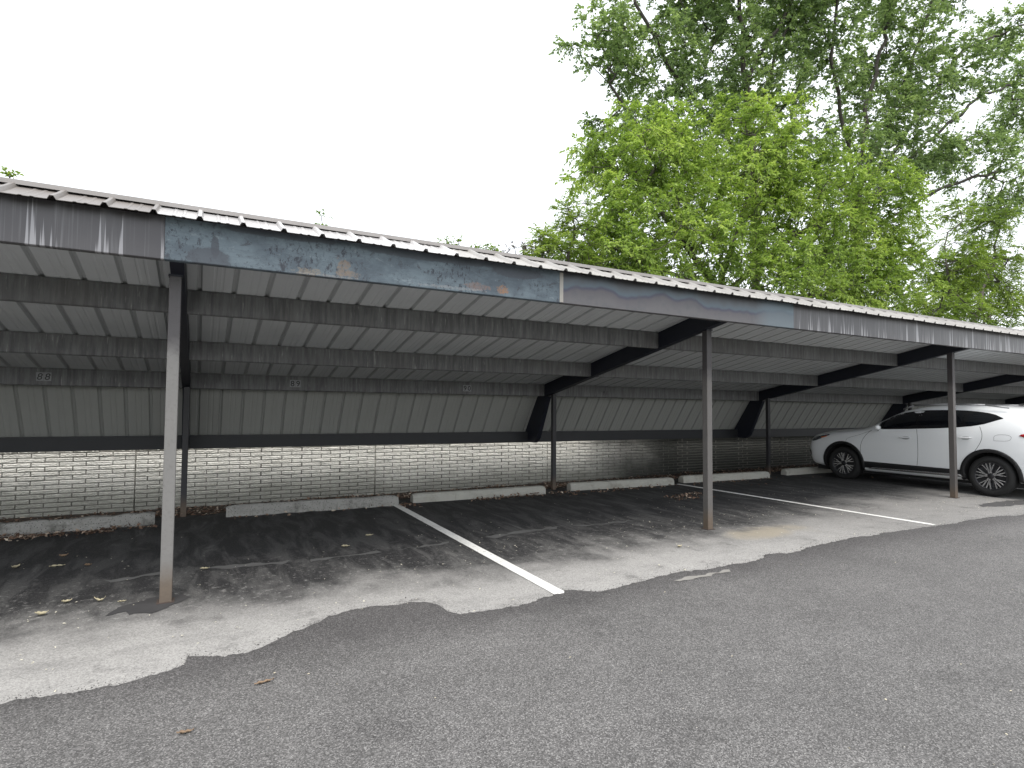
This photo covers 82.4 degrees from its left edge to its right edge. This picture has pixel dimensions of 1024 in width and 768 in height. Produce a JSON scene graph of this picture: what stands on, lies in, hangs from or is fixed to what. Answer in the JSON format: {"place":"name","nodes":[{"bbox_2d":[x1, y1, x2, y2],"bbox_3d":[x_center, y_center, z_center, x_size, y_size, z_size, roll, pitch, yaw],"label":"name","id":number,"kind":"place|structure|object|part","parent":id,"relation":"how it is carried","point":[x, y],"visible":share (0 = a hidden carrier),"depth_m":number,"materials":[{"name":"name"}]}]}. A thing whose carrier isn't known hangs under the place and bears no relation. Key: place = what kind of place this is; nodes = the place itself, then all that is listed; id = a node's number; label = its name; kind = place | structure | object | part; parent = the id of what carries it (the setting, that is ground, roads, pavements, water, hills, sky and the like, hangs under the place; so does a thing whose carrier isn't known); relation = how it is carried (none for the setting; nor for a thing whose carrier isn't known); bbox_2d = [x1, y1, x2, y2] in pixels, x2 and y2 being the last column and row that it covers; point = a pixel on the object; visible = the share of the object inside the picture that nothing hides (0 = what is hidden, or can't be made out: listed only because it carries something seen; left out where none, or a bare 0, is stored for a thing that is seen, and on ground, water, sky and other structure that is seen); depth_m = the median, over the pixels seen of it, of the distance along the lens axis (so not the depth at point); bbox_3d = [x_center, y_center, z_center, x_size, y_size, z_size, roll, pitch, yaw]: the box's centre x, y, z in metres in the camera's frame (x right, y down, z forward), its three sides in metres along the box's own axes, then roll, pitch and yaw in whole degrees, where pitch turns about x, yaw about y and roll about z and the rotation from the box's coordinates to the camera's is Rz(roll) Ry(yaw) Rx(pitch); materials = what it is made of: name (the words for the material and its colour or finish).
{"place":"outdoors","nodes":[
{"label":"outdoors","id":0,"kind":"place"},
{"bbox_2d":[1,513,1020,704],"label":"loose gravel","id":1,"kind":"structure","parent":0,"point":[458,610],"depth_m":4.58,"materials":[{"name":"grey gravel"}]},
{"bbox_2d":[0,514,1023,767],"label":"driveway","id":2,"kind":"structure","parent":0,"point":[902,648],"depth_m":3.31,"materials":[{"name":"grey asphalt"}]},
{"bbox_2d":[176,728,193,733],"bbox_3d":[-1.559,1.657,2.793,0.074,0.018,0.020,2,-3,-28],"label":"fallen leaf","id":3,"kind":"object","parent":2,"relation":"on","point":[184,731],"visible":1,"depth_m":2.79,"materials":[{"name":"beige plant"}]},
{"bbox_2d":[254,677,273,684],"bbox_3d":[-1.396,1.675,3.297,0.107,0.016,0.020,2,-3,-39],"label":"fallen leaf","id":4,"kind":"object","parent":2,"relation":"on","point":[265,680],"visible":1,"depth_m":3.30,"materials":[{"name":"beige plant"}]},
{"bbox_2d":[675,569,730,580],"bbox_3d":[1.776,1.769,5.417,0.725,0.004,0.099,2,-3,-28],"label":"pavement gap","id":5,"kind":"object","parent":2,"relation":"on","point":[693,577],"visible":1,"depth_m":5.37,"materials":[{"name":"concrete"}]},
{"bbox_2d":[0,472,1023,703],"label":"parking surface","id":6,"kind":"object","parent":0,"point":[100,646],"visible":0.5,"depth_m":6.04,"materials":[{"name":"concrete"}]},
{"bbox_2d":[35,610,48,614],"bbox_3d":[-3.485,1.696,4.338,0.083,0.033,0.048,2,-3,-28],"label":"fallen leaf","id":7,"kind":"object","parent":6,"relation":"on","point":[40,612],"visible":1,"depth_m":4.34,"materials":[{"name":"beige plant"}]},
{"bbox_2d":[0,511,155,536],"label":"wheel stop","id":8,"kind":"object","parent":6,"relation":"on","point":[94,522],"visible":0.98,"depth_m":7.16,"materials":[{"name":"concrete"}]},
{"bbox_2d":[105,572,159,582],"bbox_3d":[-3.407,1.742,5.273,0.432,0.003,0.124,2,-3,-39],"label":"tar seam","id":9,"kind":"object","parent":6,"relation":"on","point":[130,578],"visible":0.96,"depth_m":5.25,"materials":[{"name":"grey asphalt"}]},
{"bbox_2d":[106,594,189,615],"bbox_3d":[-2.827,1.723,4.566,0.359,0.005,0.568,0,-3,19],"label":"asphalt patch","id":10,"kind":"object","parent":6,"relation":"on","point":[148,605],"visible":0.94,"depth_m":4.53,"materials":[{"name":"grey asphalt"}]},
{"bbox_2d":[194,560,288,569],"bbox_3d":[-2.646,1.759,5.660,0.938,0.004,0.164,1,-3,-20],"label":"tar seam","id":11,"kind":"object","parent":6,"relation":"on","point":[239,565],"visible":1,"depth_m":5.68,"materials":[{"name":"grey asphalt"}]},
{"bbox_2d":[226,495,398,516],"bbox_3d":[-2.874,1.784,8.622,2.410,0.170,0.206,1,-3,-24],"label":"wheel stop","id":12,"kind":"object","parent":6,"relation":"on","point":[253,509],"visible":1,"depth_m":8.52,"materials":[{"name":"concrete"}]},
{"bbox_2d":[310,550,379,561],"bbox_3d":[-1.715,1.778,6.057,0.735,0.005,0.111,2,-3,-32],"label":"tar seam","id":13,"kind":"object","parent":6,"relation":"on","point":[326,558],"visible":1,"depth_m":6.03,"materials":[{"name":"grey asphalt"}]},
{"bbox_2d":[401,541,448,549],"bbox_3d":[-0.971,1.796,6.487,0.669,0.004,0.106,2,-3,-34],"label":"tar seam","id":14,"kind":"object","parent":6,"relation":"on","point":[442,543],"visible":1,"depth_m":6.51,"materials":[{"name":"grey asphalt"}]},
{"bbox_2d":[0,475,872,540],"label":"leaf litter","id":15,"kind":"object","parent":6,"relation":"on","point":[86,532],"visible":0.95,"depth_m":8.13,"materials":[{"name":"brown plant"}]},
{"bbox_2d":[411,485,545,502],"bbox_3d":[-0.519,1.843,9.857,2.384,0.153,0.185,2,-3,-25],"label":"wheel stop","id":16,"kind":"object","parent":6,"relation":"on","point":[452,495],"visible":0.99,"depth_m":9.72,"materials":[{"name":"concrete"}]},
{"bbox_2d":[395,504,563,593],"bbox_3d":[-0.697,1.814,6.990,0.123,0.039,4.780,2,-3,-28],"label":"parking line","id":17,"kind":"object","parent":6,"relation":"on","point":[549,587],"visible":1,"depth_m":6.10,"materials":[{"name":"paint"}]},
{"bbox_2d":[0,177,1023,604],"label":"carport","id":18,"kind":"object","parent":6,"relation":"on","point":[138,323],"visible":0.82,"depth_m":7.80,"materials":[{"name":"grey metal"}]},
{"bbox_2d":[36,372,51,380],"bbox_3d":[-5.999,-0.095,7.500,0.156,0.110,0.003,2,-3,-28],"label":"number sign","id":19,"kind":"object","parent":18,"relation":"attached to","point":[42,376],"visible":1,"depth_m":7.50,"materials":[{"name":"metal"}]},
{"bbox_2d":[290,380,300,386],"bbox_3d":[-3.304,-0.006,8.925,0.156,0.110,0.003,2,-3,-28],"label":"number sign","id":20,"kind":"object","parent":18,"relation":"attached to","point":[295,383],"visible":1,"depth_m":8.93,"materials":[{"name":"metal"}]},
{"bbox_2d":[463,385,470,390],"bbox_3d":[-0.785,0.074,10.256,0.156,0.110,0.003,2,-3,-28],"label":"number sign","id":21,"kind":"object","parent":18,"relation":"attached to","point":[466,387],"visible":1,"depth_m":10.26,"materials":[{"name":"metal"}]},
{"bbox_2d":[20,477,1020,691],"bbox_3d":[2.342,1.872,8.339,19.923,0.147,4.648,2,-3,-28],"label":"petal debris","id":22,"kind":"object","parent":6,"relation":"on","point":[470,563],"visible":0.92,"depth_m":5.82,"materials":[{"name":"beige plant"}]},
{"bbox_2d":[486,526,557,537],"bbox_3d":[0.150,1.827,7.238,1.127,0.007,0.190,2,-3,-35],"label":"tar seam","id":23,"kind":"object","parent":6,"relation":"on","point":[514,532],"visible":1,"depth_m":7.22,"materials":[{"name":"grey asphalt"}]},
{"bbox_2d":[573,520,632,525],"bbox_3d":[1.255,1.852,7.794,0.975,0.004,0.137,1,-3,-22],"label":"tar seam","id":24,"kind":"object","parent":6,"relation":"on","point":[607,523],"visible":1,"depth_m":7.83,"materials":[{"name":"grey asphalt"}]},
{"bbox_2d":[567,477,673,490],"bbox_3d":[2.107,1.903,11.178,2.302,0.152,0.186,1,-3,-22],"label":"wheel stop","id":25,"kind":"object","parent":6,"relation":"on","point":[608,484],"visible":0.98,"depth_m":11.07,"materials":[{"name":"concrete"}]},
{"bbox_2d":[678,471,769,482],"bbox_3d":[4.503,1.956,12.343,2.330,0.153,0.185,1,-3,-23],"label":"wheel stop","id":26,"kind":"object","parent":6,"relation":"on","point":[724,476],"visible":0.86,"depth_m":12.28,"materials":[{"name":"concrete"}]},
{"bbox_2d":[781,467,831,474],"bbox_3d":[7.210,2.018,13.764,2.304,0.152,0.185,2,-3,-25],"label":"wheel stop","id":27,"kind":"object","parent":6,"relation":"on","point":[800,471],"visible":0.56,"depth_m":13.45,"materials":[{"name":"concrete"}]},
{"bbox_2d":[678,484,934,524],"bbox_3d":[4.469,1.934,9.728,0.104,0.035,4.479,2,-3,-32],"label":"parking line","id":28,"kind":"object","parent":6,"relation":"on","point":[818,506],"visible":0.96,"depth_m":9.08,"materials":[{"name":"paint"}]},
{"bbox_2d":[810,403,1023,495],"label":"parked car","id":29,"kind":"object","parent":6,"relation":"on","point":[913,443],"visible":0.98,"depth_m":11.10,"materials":[{"name":"white paint"}]},
{"bbox_3d":[7.784,0.726,11.794,0.211,0.333,0.695,2,-3,-28],"label":"window","id":30,"kind":"part","parent":29,"relation":"part of","materials":[{"name":"black glass"}]},
{"bbox_3d":[8.154,0.669,11.100,0.210,0.324,0.720,2,-3,-28],"label":"window","id":31,"kind":"part","parent":29,"relation":"part of","materials":[{"name":"black glass"}]},
{"bbox_3d":[8.441,0.633,10.545,0.170,0.239,0.430,2,-3,-28],"label":"window","id":32,"kind":"part","parent":29,"relation":"part of","materials":[{"name":"black glass"}]},
{"bbox_2d":[980,500,1023,506],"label":"asphalt patch","id":33,"kind":"object","parent":6,"relation":"on","point":[1009,503],"visible":1,"depth_m":9.56,"materials":[{"name":"grey asphalt"}]},
{"bbox_2d":[0,0,1023,329],"label":"sky","id":34,"kind":"structure","parent":0,"point":[428,120],"materials":[{"name":"white"}]},
{"bbox_3d":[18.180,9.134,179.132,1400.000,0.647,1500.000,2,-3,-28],"label":"ground","id":35,"kind":"structure","parent":0,"visible":0},
{"bbox_2d":[0,165,23,178],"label":"distant tree","id":36,"kind":"object","parent":35,"relation":"on","point":[8,174],"visible":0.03,"depth_m":13.88,"materials":[{"name":"green plant"}]},
{"bbox_2d":[314,209,332,225],"bbox_3d":[-5.629,-1.487,17.425,1.438,7.555,1.166,2,-3,-28],"label":"distant tree","id":37,"kind":"object","parent":35,"relation":"on","point":[321,216],"visible":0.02,"depth_m":17.57,"materials":[{"name":"green plant"}]},
{"bbox_2d":[0,436,817,518],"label":"block wall","id":38,"kind":"structure","parent":35,"relation":"on","point":[41,484],"depth_m":10.23,"materials":[{"name":"brick"}]},
{"bbox_2d":[0,465,817,522],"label":"soil strip","id":39,"kind":"object","parent":35,"relation":"on","point":[209,507],"visible":0.17,"depth_m":10.19,"materials":[{"name":"soil"}]},
{"bbox_2d":[0,464,817,522],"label":"leaf litter","id":40,"kind":"object","parent":39,"relation":"on","point":[398,496],"visible":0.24,"depth_m":10.38,"materials":[{"name":"brown plant"}]},
{"bbox_2d":[437,236,454,244],"bbox_3d":[-2.139,-1.244,19.255,1.489,7.279,1.608,-1,-3,23],"label":"distant tree","id":41,"kind":"object","parent":35,"relation":"on","point":[447,242],"visible":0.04,"depth_m":19.14,"materials":[{"name":"green plant"}]},
{"bbox_2d":[452,235,484,247],"bbox_3d":[-1.662,-1.290,19.503,2.487,7.380,2.586,2,-3,-28],"label":"distant tree","id":42,"kind":"object","parent":35,"relation":"on","point":[457,240],"visible":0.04,"depth_m":19.57,"materials":[{"name":"green plant"}]},
{"bbox_2d":[482,243,501,251],"bbox_3d":[-0.639,-1.229,20.059,1.657,7.331,1.566,0,-2,5],"label":"distant tree","id":43,"kind":"object","parent":35,"relation":"on","point":[491,247],"visible":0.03,"depth_m":20.07,"materials":[{"name":"green plant"}]},
{"bbox_2d":[502,240,547,257],"bbox_3d":[0.368,-0.669,14.341,1.068,5.743,1.058,-2,-3,40],"label":"plum shrub","id":44,"kind":"object","parent":35,"relation":"on","point":[525,247],"visible":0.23,"depth_m":14.38,"materials":[{"name":"green plant"}]},
{"bbox_2d":[518,194,619,266],"bbox_3d":[1.205,-1.309,14.430,3.128,7.049,1.821,2,-3,-36],"label":"sumac shrub","id":45,"kind":"object","parent":35,"relation":"on","point":[552,242],"visible":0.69,"depth_m":14.54,"materials":[{"name":"green plant"}]},
{"bbox_2d":[548,0,845,286],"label":"maple tree","id":46,"kind":"object","parent":35,"relation":"on","point":[767,26],"visible":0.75,"depth_m":24.38,"materials":[{"name":"green plant"}]},
{"bbox_2d":[553,88,959,315],"bbox_3d":[8.271,-3.856,18.800,16.656,12.605,6.082,2,-3,-28],"label":"broadleaf tree","id":47,"kind":"object","parent":35,"relation":"on","point":[774,172],"visible":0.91,"depth_m":18.08,"materials":[{"name":"green plant"}]},
{"bbox_2d":[783,0,1023,272],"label":"maple tree","id":48,"kind":"object","parent":35,"relation":"on","point":[887,132],"visible":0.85,"depth_m":30.16,"materials":[{"name":"green plant"}]},
{"bbox_2d":[889,195,1023,329],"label":"ash tree","id":49,"kind":"object","parent":35,"relation":"on","point":[977,276],"visible":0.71,"depth_m":24.60,"materials":[{"name":"green plant"}]}
]}

